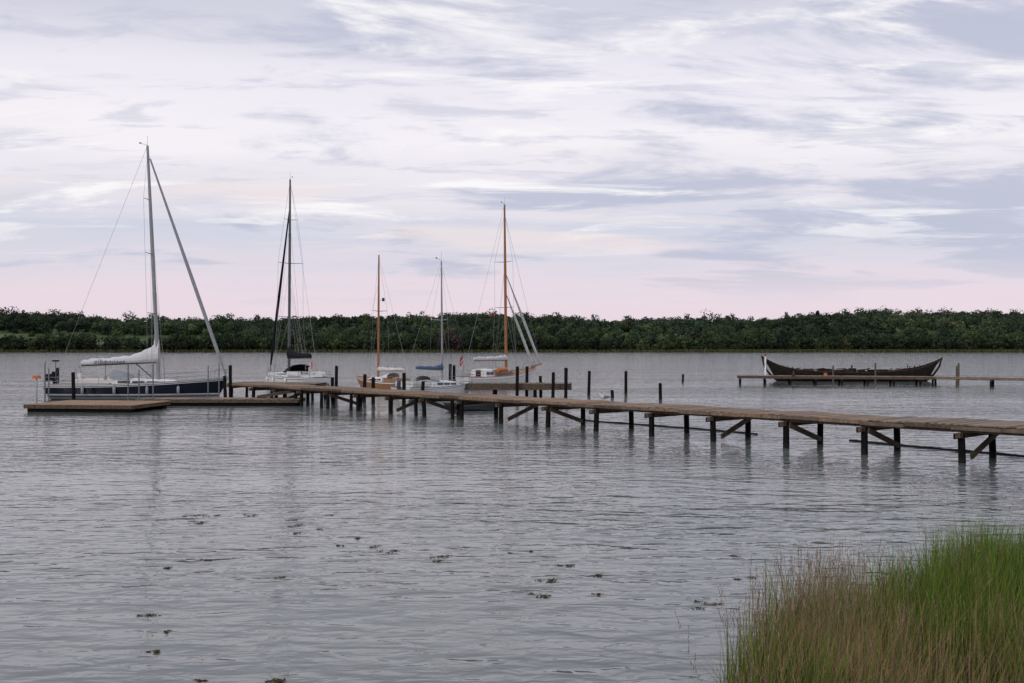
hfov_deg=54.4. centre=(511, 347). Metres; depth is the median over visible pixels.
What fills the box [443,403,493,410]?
rowing boat
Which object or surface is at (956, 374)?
jetty post
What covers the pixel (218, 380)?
steel pole
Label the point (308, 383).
wooden pier head
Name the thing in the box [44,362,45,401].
steel pole
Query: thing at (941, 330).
distant forest
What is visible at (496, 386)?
mooring jetty
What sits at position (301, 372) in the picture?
sailboat
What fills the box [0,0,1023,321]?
sky
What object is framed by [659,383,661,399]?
mooring post
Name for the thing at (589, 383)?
mooring post
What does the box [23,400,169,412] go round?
floating dock
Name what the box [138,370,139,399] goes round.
steel pole
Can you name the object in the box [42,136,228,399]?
sailboat
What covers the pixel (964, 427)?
wooden pier
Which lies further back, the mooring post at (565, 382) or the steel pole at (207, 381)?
the mooring post at (565, 382)
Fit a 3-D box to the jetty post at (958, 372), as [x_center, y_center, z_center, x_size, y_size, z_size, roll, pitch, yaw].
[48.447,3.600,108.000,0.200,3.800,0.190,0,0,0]
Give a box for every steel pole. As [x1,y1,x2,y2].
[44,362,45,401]
[48,368,49,401]
[127,364,128,399]
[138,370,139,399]
[152,364,153,400]
[207,366,208,397]
[218,363,219,397]
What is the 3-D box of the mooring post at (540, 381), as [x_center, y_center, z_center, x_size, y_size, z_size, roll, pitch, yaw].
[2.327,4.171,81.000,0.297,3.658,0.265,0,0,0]
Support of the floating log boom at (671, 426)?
on the water
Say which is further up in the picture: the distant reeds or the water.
the distant reeds
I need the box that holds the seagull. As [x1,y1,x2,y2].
[598,393,609,402]
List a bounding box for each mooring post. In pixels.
[56,368,58,383]
[71,372,75,399]
[223,376,226,396]
[229,365,231,396]
[330,377,333,400]
[335,366,337,385]
[362,374,366,402]
[371,377,374,403]
[402,373,405,405]
[421,381,424,389]
[449,364,451,380]
[452,365,455,380]
[515,366,518,395]
[525,366,528,396]
[539,376,541,395]
[551,372,554,397]
[564,368,567,397]
[587,371,590,394]
[624,371,626,393]
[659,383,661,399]
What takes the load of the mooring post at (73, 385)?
on the ground at (148, 336)
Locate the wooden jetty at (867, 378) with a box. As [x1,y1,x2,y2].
[737,375,1023,386]
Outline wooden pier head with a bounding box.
[227,382,327,400]
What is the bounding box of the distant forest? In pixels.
[0,306,1023,351]
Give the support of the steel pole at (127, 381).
in the water
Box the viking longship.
[761,356,942,381]
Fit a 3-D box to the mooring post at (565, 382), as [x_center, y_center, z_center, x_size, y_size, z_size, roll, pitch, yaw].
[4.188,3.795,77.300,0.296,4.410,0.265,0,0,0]
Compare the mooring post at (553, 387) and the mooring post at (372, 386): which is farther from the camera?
the mooring post at (553, 387)
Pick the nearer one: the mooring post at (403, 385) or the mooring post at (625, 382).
the mooring post at (403, 385)
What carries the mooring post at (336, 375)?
on the ground at (148, 336)
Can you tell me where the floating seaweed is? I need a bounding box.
[137,514,755,682]
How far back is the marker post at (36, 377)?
64.45 m
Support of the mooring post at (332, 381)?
on the ground at (148, 336)
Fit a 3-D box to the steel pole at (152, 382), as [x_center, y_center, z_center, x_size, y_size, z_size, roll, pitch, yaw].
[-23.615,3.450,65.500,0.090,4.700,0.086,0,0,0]
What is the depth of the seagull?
47.61 m
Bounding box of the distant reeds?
[0,349,1023,351]
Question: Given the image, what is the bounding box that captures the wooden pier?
[232,382,1023,462]
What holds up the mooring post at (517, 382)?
on the ground at (148, 336)
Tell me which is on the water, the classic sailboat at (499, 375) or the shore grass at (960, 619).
the classic sailboat at (499, 375)
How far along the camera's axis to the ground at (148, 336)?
927.71 m
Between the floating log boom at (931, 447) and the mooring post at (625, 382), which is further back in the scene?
the mooring post at (625, 382)
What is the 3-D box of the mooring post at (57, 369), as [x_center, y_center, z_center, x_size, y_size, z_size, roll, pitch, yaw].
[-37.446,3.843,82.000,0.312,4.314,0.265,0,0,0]
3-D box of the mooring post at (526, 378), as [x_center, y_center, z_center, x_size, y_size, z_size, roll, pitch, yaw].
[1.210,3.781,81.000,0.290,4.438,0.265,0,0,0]
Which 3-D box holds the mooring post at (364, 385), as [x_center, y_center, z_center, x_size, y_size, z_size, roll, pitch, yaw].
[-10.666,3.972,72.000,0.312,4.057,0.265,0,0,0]
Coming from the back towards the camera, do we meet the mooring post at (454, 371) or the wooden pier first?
the mooring post at (454, 371)
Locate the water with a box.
[0,352,1023,682]
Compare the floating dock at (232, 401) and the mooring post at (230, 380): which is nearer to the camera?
the floating dock at (232, 401)
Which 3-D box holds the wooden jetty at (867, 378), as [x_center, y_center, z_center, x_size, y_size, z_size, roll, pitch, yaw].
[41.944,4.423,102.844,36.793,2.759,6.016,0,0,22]
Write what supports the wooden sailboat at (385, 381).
on the water
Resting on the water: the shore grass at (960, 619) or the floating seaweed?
the floating seaweed
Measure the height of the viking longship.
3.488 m
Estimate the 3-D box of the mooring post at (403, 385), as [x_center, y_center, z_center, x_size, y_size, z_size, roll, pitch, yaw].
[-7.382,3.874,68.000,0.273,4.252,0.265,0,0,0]
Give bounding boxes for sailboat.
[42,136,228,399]
[266,176,332,385]
[356,255,409,388]
[391,257,472,400]
[455,197,541,382]
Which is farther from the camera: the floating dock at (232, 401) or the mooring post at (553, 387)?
the mooring post at (553, 387)
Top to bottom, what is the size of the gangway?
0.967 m
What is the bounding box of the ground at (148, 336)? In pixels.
[0,326,1004,682]
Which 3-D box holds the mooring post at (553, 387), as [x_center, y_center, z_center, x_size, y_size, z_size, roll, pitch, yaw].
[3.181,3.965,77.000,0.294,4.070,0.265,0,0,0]
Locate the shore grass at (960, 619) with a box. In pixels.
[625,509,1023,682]
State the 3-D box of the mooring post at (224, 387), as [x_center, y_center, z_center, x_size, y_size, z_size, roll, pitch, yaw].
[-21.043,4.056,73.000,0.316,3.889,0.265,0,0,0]
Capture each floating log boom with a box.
[586,419,757,434]
[849,439,1023,456]
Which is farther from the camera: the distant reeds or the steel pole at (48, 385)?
the distant reeds
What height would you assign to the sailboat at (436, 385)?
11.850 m
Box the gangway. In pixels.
[257,383,328,398]
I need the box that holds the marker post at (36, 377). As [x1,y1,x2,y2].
[32,375,40,402]
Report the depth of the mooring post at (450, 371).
82.89 m
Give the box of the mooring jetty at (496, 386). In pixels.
[459,382,571,397]
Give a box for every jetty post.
[956,366,957,384]
[958,363,959,383]
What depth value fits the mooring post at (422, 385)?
73.90 m
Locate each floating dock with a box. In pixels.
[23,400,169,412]
[135,397,305,405]
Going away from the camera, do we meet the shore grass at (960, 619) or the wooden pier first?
the shore grass at (960, 619)

